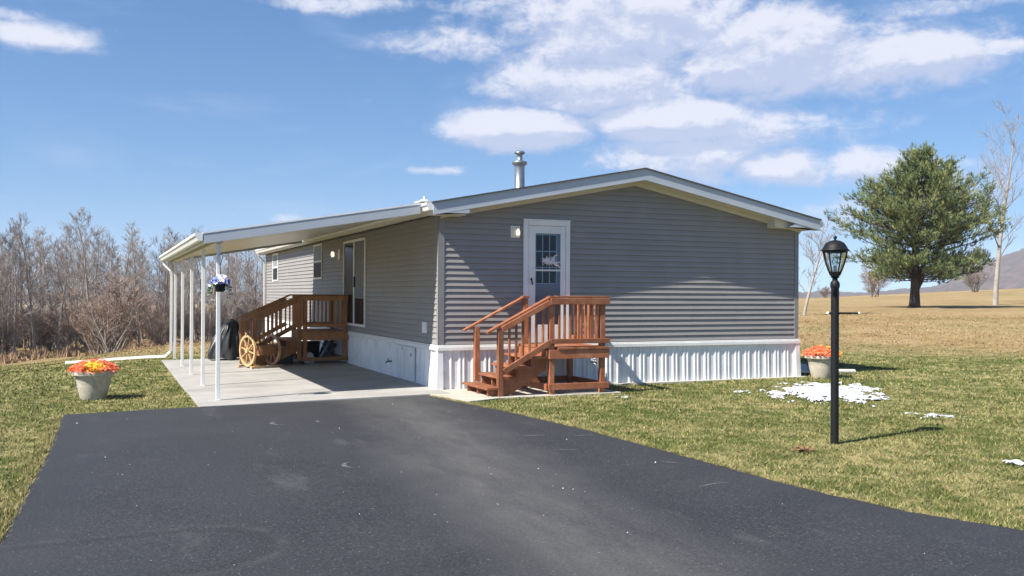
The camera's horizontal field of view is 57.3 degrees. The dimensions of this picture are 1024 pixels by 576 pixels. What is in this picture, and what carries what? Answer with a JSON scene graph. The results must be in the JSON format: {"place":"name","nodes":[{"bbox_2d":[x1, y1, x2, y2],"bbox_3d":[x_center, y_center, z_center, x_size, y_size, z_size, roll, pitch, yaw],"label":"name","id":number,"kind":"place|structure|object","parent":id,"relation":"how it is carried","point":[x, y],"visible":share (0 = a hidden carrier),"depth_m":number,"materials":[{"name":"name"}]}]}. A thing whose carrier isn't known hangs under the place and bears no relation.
{"place":"outdoors","nodes":[
{"label":"outdoors","id":0,"kind":"place"},
{"bbox_2d":[0,395,1023,575],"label":"driveway","id":1,"kind":"structure","parent":0,"point":[288,489],"depth_m":7.37,"materials":[{"name":"asphalt"}]},
{"bbox_2d":[0,288,1023,529],"bbox_3d":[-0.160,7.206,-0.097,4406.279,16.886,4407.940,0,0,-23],"label":"ground","id":2,"kind":"structure","parent":0,"point":[979,302],"depth_m":14.90,"materials":[{"name":"green plant"}]},
{"bbox_2d":[0,237,14,320],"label":"bare tree","id":3,"kind":"object","parent":2,"relation":"on","point":[5,268],"visible":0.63,"depth_m":69.53,"materials":[{"name":"brown plant"}]},
{"bbox_2d":[0,248,17,316],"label":"bare tree","id":4,"kind":"object","parent":2,"relation":"on","point":[3,291],"visible":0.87,"depth_m":64.57,"materials":[{"name":"brown plant"}]},
{"bbox_2d":[0,258,18,352],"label":"bare tree","id":5,"kind":"object","parent":2,"relation":"on","point":[8,313],"visible":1,"depth_m":63.77,"materials":[{"name":"brown plant"}]},
{"bbox_2d":[0,304,25,353],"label":"bare shrub","id":6,"kind":"object","parent":2,"relation":"on","point":[10,331],"visible":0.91,"depth_m":64.06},
{"bbox_2d":[0,221,28,345],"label":"bare tree","id":7,"kind":"object","parent":2,"relation":"on","point":[13,269],"visible":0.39,"depth_m":73.18,"materials":[{"name":"brown plant"}]},
{"bbox_2d":[0,321,28,353],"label":"bare shrub","id":8,"kind":"object","parent":2,"relation":"on","point":[7,348],"visible":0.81,"depth_m":64.25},
{"bbox_2d":[0,227,28,301],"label":"bare tree","id":9,"kind":"object","parent":2,"relation":"on","point":[10,250],"visible":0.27,"depth_m":102.37,"materials":[{"name":"brown plant"}]},
{"bbox_2d":[0,228,35,350],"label":"bare tree","id":10,"kind":"object","parent":2,"relation":"on","point":[15,276],"visible":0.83,"depth_m":67.91,"materials":[{"name":"brown plant"}]},
{"bbox_2d":[7,240,31,314],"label":"bare tree","id":11,"kind":"object","parent":2,"relation":"on","point":[19,281],"visible":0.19,"depth_m":79.13,"materials":[{"name":"brown plant"}]},
{"bbox_2d":[10,308,32,347],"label":"bare shrub","id":12,"kind":"object","parent":2,"relation":"on","point":[25,341],"visible":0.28,"depth_m":75.59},
{"bbox_2d":[5,223,39,305],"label":"bare tree","id":13,"kind":"object","parent":2,"relation":"on","point":[21,257],"visible":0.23,"depth_m":87.44,"materials":[{"name":"brown plant"}]},
{"bbox_2d":[3,232,57,349],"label":"bare tree","id":14,"kind":"object","parent":2,"relation":"on","point":[30,341],"visible":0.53,"depth_m":72.65,"materials":[{"name":"brown plant"}]},
{"bbox_2d":[2,212,60,348],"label":"bare tree","id":15,"kind":"object","parent":2,"relation":"on","point":[29,300],"visible":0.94,"depth_m":68.54,"materials":[{"name":"brown plant"}]},
{"bbox_2d":[19,228,53,307],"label":"bare tree","id":16,"kind":"object","parent":2,"relation":"on","point":[39,232],"visible":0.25,"depth_m":101.52,"materials":[{"name":"brown plant"}]},
{"bbox_2d":[22,226,55,311],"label":"bare tree","id":17,"kind":"object","parent":2,"relation":"on","point":[42,233],"visible":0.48,"depth_m":84.79,"materials":[{"name":"brown plant"}]},
{"bbox_2d":[19,306,64,347],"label":"bare shrub","id":18,"kind":"object","parent":2,"relation":"on","point":[38,331],"visible":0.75,"depth_m":70.98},
{"bbox_2d":[23,238,62,315],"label":"bare tree","id":19,"kind":"object","parent":2,"relation":"on","point":[40,259],"visible":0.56,"depth_m":75.67,"materials":[{"name":"brown plant"}]},
{"bbox_2d":[20,304,69,347],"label":"bare shrub","id":20,"kind":"object","parent":2,"relation":"on","point":[40,314],"visible":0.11,"depth_m":73.23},
{"bbox_2d":[30,313,67,350],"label":"bare shrub","id":21,"kind":"object","parent":2,"relation":"on","point":[51,344],"visible":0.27,"depth_m":72.14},
{"bbox_2d":[32,248,65,307],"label":"bare tree","id":22,"kind":"object","parent":2,"relation":"on","point":[51,281],"visible":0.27,"depth_m":85.62,"materials":[{"name":"brown plant"}]},
{"bbox_2d":[34,247,74,347],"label":"bare tree","id":23,"kind":"object","parent":2,"relation":"on","point":[44,308],"visible":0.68,"depth_m":75.71,"materials":[{"name":"brown plant"}]},
{"bbox_2d":[45,242,65,305],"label":"bare tree","id":24,"kind":"object","parent":2,"relation":"on","point":[54,274],"visible":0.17,"depth_m":103.19,"materials":[{"name":"brown plant"}]},
{"bbox_2d":[44,245,74,308],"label":"bare tree","id":25,"kind":"object","parent":2,"relation":"on","point":[59,272],"visible":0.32,"depth_m":91.87,"materials":[{"name":"brown plant"}]},
{"bbox_2d":[39,239,84,351],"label":"bare tree","id":26,"kind":"object","parent":2,"relation":"on","point":[62,302],"visible":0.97,"depth_m":69.69,"materials":[{"name":"brown plant"}]},
{"bbox_2d":[42,304,82,349],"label":"bare shrub","id":27,"kind":"object","parent":2,"relation":"on","point":[66,341],"visible":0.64,"depth_m":70.81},
{"bbox_2d":[43,235,85,307],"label":"bare tree","id":28,"kind":"object","parent":2,"relation":"on","point":[55,252],"visible":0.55,"depth_m":86.37,"materials":[{"name":"brown plant"}]},
{"bbox_2d":[46,219,89,303],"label":"bare tree","id":29,"kind":"object","parent":2,"relation":"on","point":[64,240],"visible":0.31,"depth_m":95.67,"materials":[{"name":"brown plant"}]},
{"bbox_2d":[48,223,103,309],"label":"bare tree","id":30,"kind":"object","parent":2,"relation":"on","point":[70,253],"visible":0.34,"depth_m":94.58,"materials":[{"name":"brown plant"}]},
{"bbox_2d":[61,253,91,347],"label":"bare tree","id":31,"kind":"object","parent":2,"relation":"on","point":[77,289],"visible":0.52,"depth_m":74.68,"materials":[{"name":"brown plant"}]},
{"bbox_2d":[54,211,100,344],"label":"bare tree","id":32,"kind":"object","parent":2,"relation":"on","point":[88,245],"visible":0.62,"depth_m":80.87,"materials":[{"name":"brown plant"}]},
{"bbox_2d":[62,207,108,346],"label":"bare tree","id":33,"kind":"object","parent":2,"relation":"on","point":[83,254],"visible":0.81,"depth_m":74.02,"materials":[{"name":"brown plant"}]},
{"bbox_2d":[67,358,118,399],"bbox_3d":[-6.796,1.468,15.213,0.799,0.670,0.803,0,0,-23],"label":"flower pot","id":34,"kind":"object","parent":2,"relation":"on","point":[93,380],"visible":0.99,"depth_m":15.01,"materials":[{"name":"ceramic"}]},
{"bbox_2d":[68,225,119,343],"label":"bare tree","id":35,"kind":"object","parent":2,"relation":"on","point":[99,246],"visible":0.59,"depth_m":81.65,"materials":[{"name":"brown plant"}]},
{"bbox_2d":[58,284,138,354],"bbox_3d":[-24.154,2.029,54.025,4.297,4.505,3.976,1,0,-43],"label":"bare shrub","id":36,"kind":"object","parent":2,"relation":"on","point":[89,345],"visible":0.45,"depth_m":53.87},
{"bbox_2d":[89,229,118,297],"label":"bare tree","id":37,"kind":"object","parent":2,"relation":"on","point":[100,257],"visible":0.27,"depth_m":100.41,"materials":[{"name":"brown plant"}]},
{"bbox_2d":[83,302,133,352],"bbox_3d":[-22.499,2.403,52.190,2.675,3.183,2.021,0,0,-23],"label":"pale stem tree","id":38,"kind":"object","parent":2,"relation":"on","point":[104,343],"visible":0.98,"depth_m":52.13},
{"bbox_2d":[86,242,134,343],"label":"bare tree","id":39,"kind":"object","parent":2,"relation":"on","point":[112,255],"visible":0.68,"depth_m":77.35,"materials":[{"name":"brown plant"}]},
{"bbox_2d":[98,236,123,299],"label":"bare tree","id":40,"kind":"object","parent":2,"relation":"on","point":[109,261],"visible":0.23,"depth_m":112.32,"materials":[{"name":"brown plant"}]},
{"bbox_2d":[68,271,159,352],"bbox_3d":[-22.592,1.562,53.149,4.728,5.195,3.649,0,0,5],"label":"bare shrub","id":41,"kind":"object","parent":2,"relation":"on","point":[118,310],"visible":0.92,"depth_m":53.03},
{"bbox_2d":[99,221,148,344],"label":"bare tree","id":42,"kind":"object","parent":2,"relation":"on","point":[129,251],"visible":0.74,"depth_m":80.35,"materials":[{"name":"brown plant"}]},
{"bbox_2d":[0,332,262,363],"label":"dead weeds","id":43,"kind":"object","parent":2,"relation":"on","point":[43,352],"visible":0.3,"depth_m":67.64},
{"bbox_2d":[118,242,149,342],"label":"bare tree","id":44,"kind":"object","parent":2,"relation":"on","point":[134,272],"visible":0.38,"depth_m":85.50,"materials":[{"name":"brown plant"}]},
{"bbox_2d":[120,229,153,344],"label":"bare tree","id":45,"kind":"object","parent":2,"relation":"on","point":[139,290],"visible":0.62,"depth_m":80.93,"materials":[{"name":"brown plant"}]},
{"bbox_2d":[118,241,156,340],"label":"bare tree","id":46,"kind":"object","parent":2,"relation":"on","point":[139,284],"visible":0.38,"depth_m":87.84,"materials":[{"name":"brown plant"}]},
{"bbox_2d":[125,257,151,332],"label":"bare tree","id":47,"kind":"object","parent":2,"relation":"on","point":[143,274],"visible":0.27,"depth_m":94.93,"materials":[{"name":"brown plant"}]},
{"bbox_2d":[133,237,156,304],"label":"bare tree","id":48,"kind":"object","parent":2,"relation":"on","point":[142,242],"visible":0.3,"depth_m":103.84,"materials":[{"name":"brown plant"}]},
{"bbox_2d":[144,235,165,309],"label":"bare tree","id":49,"kind":"object","parent":2,"relation":"on","point":[158,272],"visible":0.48,"depth_m":107.01,"materials":[{"name":"brown plant"}]},
{"bbox_2d":[137,308,180,345],"bbox_3d":[-21.390,2.549,56.142,2.664,2.793,2.465,0,0,14],"label":"bare shrub","id":50,"kind":"object","parent":2,"relation":"on","point":[155,331],"visible":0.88,"depth_m":55.88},
{"bbox_2d":[138,295,180,340],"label":"bare shrub","id":51,"kind":"object","parent":2,"relation":"on","point":[154,312],"visible":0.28,"depth_m":85.67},
{"bbox_2d":[144,242,178,308],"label":"bare tree","id":52,"kind":"object","parent":2,"relation":"on","point":[162,278],"visible":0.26,"depth_m":90.97,"materials":[{"name":"brown plant"}]},
{"bbox_2d":[149,227,180,335],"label":"bare tree","id":53,"kind":"object","parent":2,"relation":"on","point":[165,311],"visible":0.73,"depth_m":81.57,"materials":[{"name":"brown plant"}]},
{"bbox_2d":[151,234,180,308],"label":"bare tree","id":54,"kind":"object","parent":2,"relation":"on","point":[163,272],"visible":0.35,"depth_m":89.47,"materials":[{"name":"brown plant"}]},
{"bbox_2d":[158,262,187,341],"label":"bare tree","id":55,"kind":"object","parent":2,"relation":"on","point":[168,305],"visible":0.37,"depth_m":85.44,"materials":[{"name":"brown plant"}]},
{"bbox_2d":[153,296,195,339],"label":"bare shrub","id":56,"kind":"object","parent":2,"relation":"on","point":[180,312],"visible":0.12,"depth_m":92.03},
{"bbox_2d":[173,311,200,338],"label":"bare shrub","id":57,"kind":"object","parent":2,"relation":"on","point":[187,329],"visible":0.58,"depth_m":88.23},
{"bbox_2d":[168,259,210,337],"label":"bare tree","id":58,"kind":"object","parent":2,"relation":"on","point":[199,264],"visible":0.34,"depth_m":93.86,"materials":[{"name":"brown plant"}]},
{"bbox_2d":[177,259,209,338],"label":"bare tree","id":59,"kind":"object","parent":2,"relation":"on","point":[188,260],"visible":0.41,"depth_m":93.31,"materials":[{"name":"brown plant"}]},
{"bbox_2d":[178,260,209,341],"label":"bare tree","id":60,"kind":"object","parent":2,"relation":"on","point":[187,276],"visible":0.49,"depth_m":86.15,"materials":[{"name":"brown plant"}]},
{"bbox_2d":[179,226,215,306],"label":"bare tree","id":61,"kind":"object","parent":2,"relation":"on","point":[197,261],"visible":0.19,"depth_m":109.08,"materials":[{"name":"brown plant"}]},
{"bbox_2d":[192,233,215,331],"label":"bare tree","id":62,"kind":"object","parent":2,"relation":"on","point":[200,280],"visible":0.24,"depth_m":103.90,"materials":[{"name":"brown plant"}]},
{"bbox_2d":[195,312,215,339],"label":"bare shrub","id":63,"kind":"object","parent":2,"relation":"on","point":[207,327],"visible":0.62,"depth_m":91.28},
{"bbox_2d":[194,258,223,339],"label":"bare tree","id":64,"kind":"object","parent":2,"relation":"on","point":[211,307],"visible":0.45,"depth_m":91.07,"materials":[{"name":"brown plant"}]},
{"bbox_2d":[199,310,226,339],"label":"bare shrub","id":65,"kind":"object","parent":2,"relation":"on","point":[213,324],"visible":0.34,"depth_m":93.33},
{"bbox_2d":[201,257,225,311],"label":"bare tree","id":66,"kind":"object","parent":2,"relation":"on","point":[209,279],"visible":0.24,"depth_m":113.32,"materials":[{"name":"brown plant"}]},
{"bbox_2d":[206,254,236,323],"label":"bare tree","id":67,"kind":"object","parent":2,"relation":"on","point":[213,287],"visible":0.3,"depth_m":94.45,"materials":[{"name":"brown plant"}]},
{"bbox_2d":[208,227,245,307],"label":"bare tree","id":68,"kind":"object","parent":2,"relation":"on","point":[228,263],"visible":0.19,"depth_m":104.21,"materials":[{"name":"brown plant"}]},
{"bbox_2d":[212,253,247,318],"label":"bare tree","id":69,"kind":"object","parent":2,"relation":"on","point":[234,287],"visible":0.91,"depth_m":91.93,"materials":[{"name":"brown plant"}]},
{"bbox_2d":[223,253,252,317],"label":"bare tree","id":70,"kind":"object","parent":2,"relation":"on","point":[228,259],"visible":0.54,"depth_m":94.08,"materials":[{"name":"brown plant"}]},
{"bbox_2d":[225,264,251,309],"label":"bare tree","id":71,"kind":"object","parent":2,"relation":"on","point":[236,284],"visible":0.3,"depth_m":100.55,"materials":[{"name":"brown plant"}]},
{"bbox_2d":[222,298,257,334],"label":"bare shrub","id":72,"kind":"object","parent":2,"relation":"on","point":[241,311],"visible":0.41,"depth_m":93.83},
{"bbox_2d":[225,252,254,304],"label":"bare tree","id":73,"kind":"object","parent":2,"relation":"on","point":[237,275],"visible":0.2,"depth_m":115.53,"materials":[{"name":"brown plant"}]},
{"bbox_2d":[224,304,257,334],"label":"bare shrub","id":74,"kind":"object","parent":2,"relation":"on","point":[240,308],"visible":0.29,"depth_m":93.92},
{"bbox_2d":[237,259,259,304],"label":"bare tree","id":75,"kind":"object","parent":2,"relation":"on","point":[253,281],"visible":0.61,"depth_m":100.73,"materials":[{"name":"brown plant"}]},
{"bbox_2d":[240,250,258,299],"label":"bare tree","id":76,"kind":"object","parent":2,"relation":"on","point":[248,253],"visible":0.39,"depth_m":118.40,"materials":[{"name":"brown plant"}]},
{"bbox_2d":[239,251,261,306],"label":"bare tree","id":77,"kind":"object","parent":2,"relation":"on","point":[250,270],"visible":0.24,"depth_m":130.29,"materials":[{"name":"brown plant"}]},
{"bbox_2d":[242,250,265,335],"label":"bare tree","id":78,"kind":"object","parent":2,"relation":"on","point":[254,289],"visible":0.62,"depth_m":95.71,"materials":[{"name":"brown plant"}]},
{"bbox_2d":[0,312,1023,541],"bbox_3d":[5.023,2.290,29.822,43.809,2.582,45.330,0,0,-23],"label":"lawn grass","id":79,"kind":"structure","parent":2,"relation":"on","point":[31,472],"depth_m":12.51,"materials":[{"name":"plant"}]},
{"bbox_2d":[0,363,1023,514],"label":"dead leaves","id":80,"kind":"object","parent":79,"relation":"on","point":[686,414],"visible":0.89,"depth_m":12.39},
{"bbox_2d":[255,151,823,389],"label":"manufactured house","id":81,"kind":"structure","parent":2,"relation":"on","point":[693,280],"depth_m":17.76,"materials":[{"name":"plastic"}]},
{"bbox_2d":[272,253,277,281],"bbox_3d":[-7.966,-0.691,31.508,0.026,0.935,1.060,0,0,-23],"label":"window","id":82,"kind":"structure","parent":81,"relation":"in","point":[274,256],"depth_m":31.49,"materials":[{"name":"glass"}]},
{"bbox_2d":[313,243,322,278],"bbox_3d":[-5.226,-0.711,25.197,0.026,0.945,1.060,0,0,-23],"label":"window","id":83,"kind":"structure","parent":81,"relation":"in","point":[317,249],"depth_m":25.23,"materials":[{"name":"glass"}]},
{"bbox_2d":[343,237,365,326],"bbox_3d":[-3.630,-0.122,21.483,0.046,1.980,2.020,0,0,-23],"label":"sliding door","id":84,"kind":"structure","parent":81,"relation":"in","point":[354,251],"depth_m":21.35,"materials":[{"name":"glass"}]},
{"bbox_2d":[396,345,414,381],"bbox_3d":[-2.031,1.413,17.734,0.045,0.620,1.140,0,0,-23],"label":"access door","id":85,"kind":"structure","parent":81,"relation":"in","point":[405,361],"depth_m":17.67,"materials":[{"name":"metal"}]},
{"bbox_2d":[528,225,565,342],"bbox_3d":[0.632,-0.066,16.831,0.740,2.095,0.070,0,0,-23],"label":"storm door","id":86,"kind":"structure","parent":81,"relation":"in","point":[545,280],"depth_m":16.84,"materials":[{"name":"metal"}]},
{"bbox_2d":[541,255,560,267],"bbox_3d":[0.692,-0.482,16.853,0.402,0.243,0.085,0,0,-23],"label":"door wreath","id":87,"kind":"object","parent":86,"relation":"attached to","point":[548,261],"depth_m":16.85,"materials":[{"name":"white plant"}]},
{"bbox_2d":[430,376,807,402],"bbox_3d":[2.532,1.829,16.766,8.219,0.124,1.828,0,0,-23],"label":"concrete pad","id":88,"kind":"object","parent":2,"relation":"on","point":[474,396],"visible":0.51,"depth_m":15.71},
{"bbox_2d":[462,296,609,396],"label":"wooden steps","id":89,"kind":"structure","parent":88,"relation":"on","point":[524,366],"depth_m":15.50,"materials":[{"name":"wood"}]},
{"bbox_2d":[788,445,813,452],"bbox_3d":[3.105,1.725,10.036,0.346,0.068,0.234,1,0,-43],"label":"leaf clump","id":90,"kind":"object","parent":2,"relation":"on","point":[802,448],"visible":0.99,"depth_m":10.00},
{"bbox_2d":[799,220,842,314],"bbox_3d":[14.074,-0.778,42.961,2.151,4.697,2.336,1,0,-41],"label":"slender bare tree","id":91,"kind":"object","parent":2,"relation":"on","point":[812,281],"visible":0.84,"depth_m":42.97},
{"bbox_2d":[801,345,841,378],"bbox_3d":[6.242,1.472,18.855,0.803,0.678,0.802,0,0,-23],"label":"flower pot","id":92,"kind":"object","parent":2,"relation":"on","point":[819,360],"visible":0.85,"depth_m":18.66,"materials":[{"name":"ceramic"}]},
{"bbox_2d":[815,286,830,297],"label":"bare shrub","id":93,"kind":"object","parent":2,"relation":"on","point":[825,292],"visible":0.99,"depth_m":127.93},
{"bbox_2d":[759,381,894,406],"bbox_3d":[5.401,1.772,16.106,2.201,0.074,3.924,0,0,17],"label":"snow patch","id":94,"kind":"object","parent":2,"relation":"on","point":[821,391],"visible":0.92,"depth_m":15.79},
{"bbox_2d":[821,235,860,443],"bbox_3d":[3.699,0.608,10.599,0.428,2.405,0.316,0,0,-23],"label":"lamp post","id":95,"kind":"object","parent":2,"relation":"on","point":[835,246],"visible":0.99,"depth_m":10.54,"materials":[{"name":"metal"}]},
{"bbox_2d":[858,264,894,296],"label":"bare shrub","id":96,"kind":"object","parent":2,"relation":"on","point":[872,284],"visible":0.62,"depth_m":111.82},
{"bbox_2d":[823,140,1012,307],"bbox_3d":[22.928,-3.478,51.946,9.570,9.533,9.326,0,0,-23],"label":"pine tree","id":97,"kind":"object","parent":2,"relation":"on","point":[907,204],"visible":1,"depth_m":50.82,"materials":[{"name":"plant"}]},
{"bbox_2d":[959,265,999,292],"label":"bare shrub","id":98,"kind":"object","parent":2,"relation":"on","point":[971,282],"visible":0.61,"depth_m":111.70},
{"bbox_2d":[968,96,1023,304],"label":"pale bare tree","id":99,"kind":"object","parent":2,"relation":"on","point":[997,269],"visible":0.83,"depth_m":60.35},
{"bbox_2d":[1002,459,1023,465],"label":"snow patch","id":100,"kind":"object","parent":2,"relation":"on","point":[1017,461],"visible":1,"depth_m":9.31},
{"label":"slab base","id":101,"kind":"structure","parent":2,"relation":"on","visible":0},
{"bbox_2d":[162,358,448,406],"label":"concrete slab","id":102,"kind":"structure","parent":101,"relation":"on","point":[299,381],"depth_m":17.20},
{"bbox_2d":[208,319,239,359],"bbox_3d":[-7.166,1.261,23.319,0.729,0.998,0.716,0,0,-1],"label":"covered grill","id":103,"kind":"object","parent":102,"relation":"on","point":[229,340],"visible":0.9,"depth_m":23.05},
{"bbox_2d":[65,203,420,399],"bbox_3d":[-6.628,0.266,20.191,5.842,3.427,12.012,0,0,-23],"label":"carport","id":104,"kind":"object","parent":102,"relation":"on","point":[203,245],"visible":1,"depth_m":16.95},
{"bbox_2d":[206,253,232,300],"bbox_3d":[-4.530,-0.172,14.553,0.280,0.747,0.408,0,0,44],"label":"hanging basket","id":105,"kind":"object","parent":104,"relation":"hanging from","point":[217,281],"visible":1,"depth_m":14.50,"materials":[{"name":"white plant"}]},
{"bbox_2d":[237,331,282,368],"bbox_3d":[-5.638,1.367,20.952,0.770,0.814,0.750,1,0,-45],"label":"wagon planter","id":106,"kind":"object","parent":102,"relation":"on","point":[254,349],"visible":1,"depth_m":20.77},
{"bbox_2d":[277,354,293,363],"bbox_3d":[-5.472,1.586,22.110,0.600,0.368,0.480,0,0,-23],"label":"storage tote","id":107,"kind":"object","parent":102,"relation":"on","point":[288,359],"visible":0.12,"depth_m":21.95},
{"bbox_2d":[235,294,348,365],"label":"wooden deck","id":108,"kind":"structure","parent":102,"relation":"on","point":[291,344],"depth_m":21.63,"materials":[{"name":"wood"}]},
{"bbox_2d":[300,341,320,361],"bbox_3d":[-4.930,1.532,22.684,0.510,0.488,0.400,0,0,-23],"label":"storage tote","id":109,"kind":"object","parent":102,"relation":"on","point":[313,347],"visible":0.46,"depth_m":22.54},
{"bbox_2d":[317,340,337,361],"bbox_3d":[-4.439,1.504,22.478,0.517,0.548,0.124,0,0,-23],"label":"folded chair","id":110,"kind":"object","parent":102,"relation":"on","point":[327,348],"visible":0.94,"depth_m":22.46,"materials":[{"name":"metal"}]},
{"bbox_2d":[0,0,1023,292],"label":"sky","id":111,"kind":"structure","parent":0,"point":[181,115],"materials":[{"name":"blue"}]},
{"bbox_2d":[3,248,1023,302],"bbox_3d":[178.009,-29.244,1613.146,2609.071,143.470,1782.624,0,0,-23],"label":"hills","id":112,"kind":"structure","parent":0,"point":[1011,274],"depth_m":1332.15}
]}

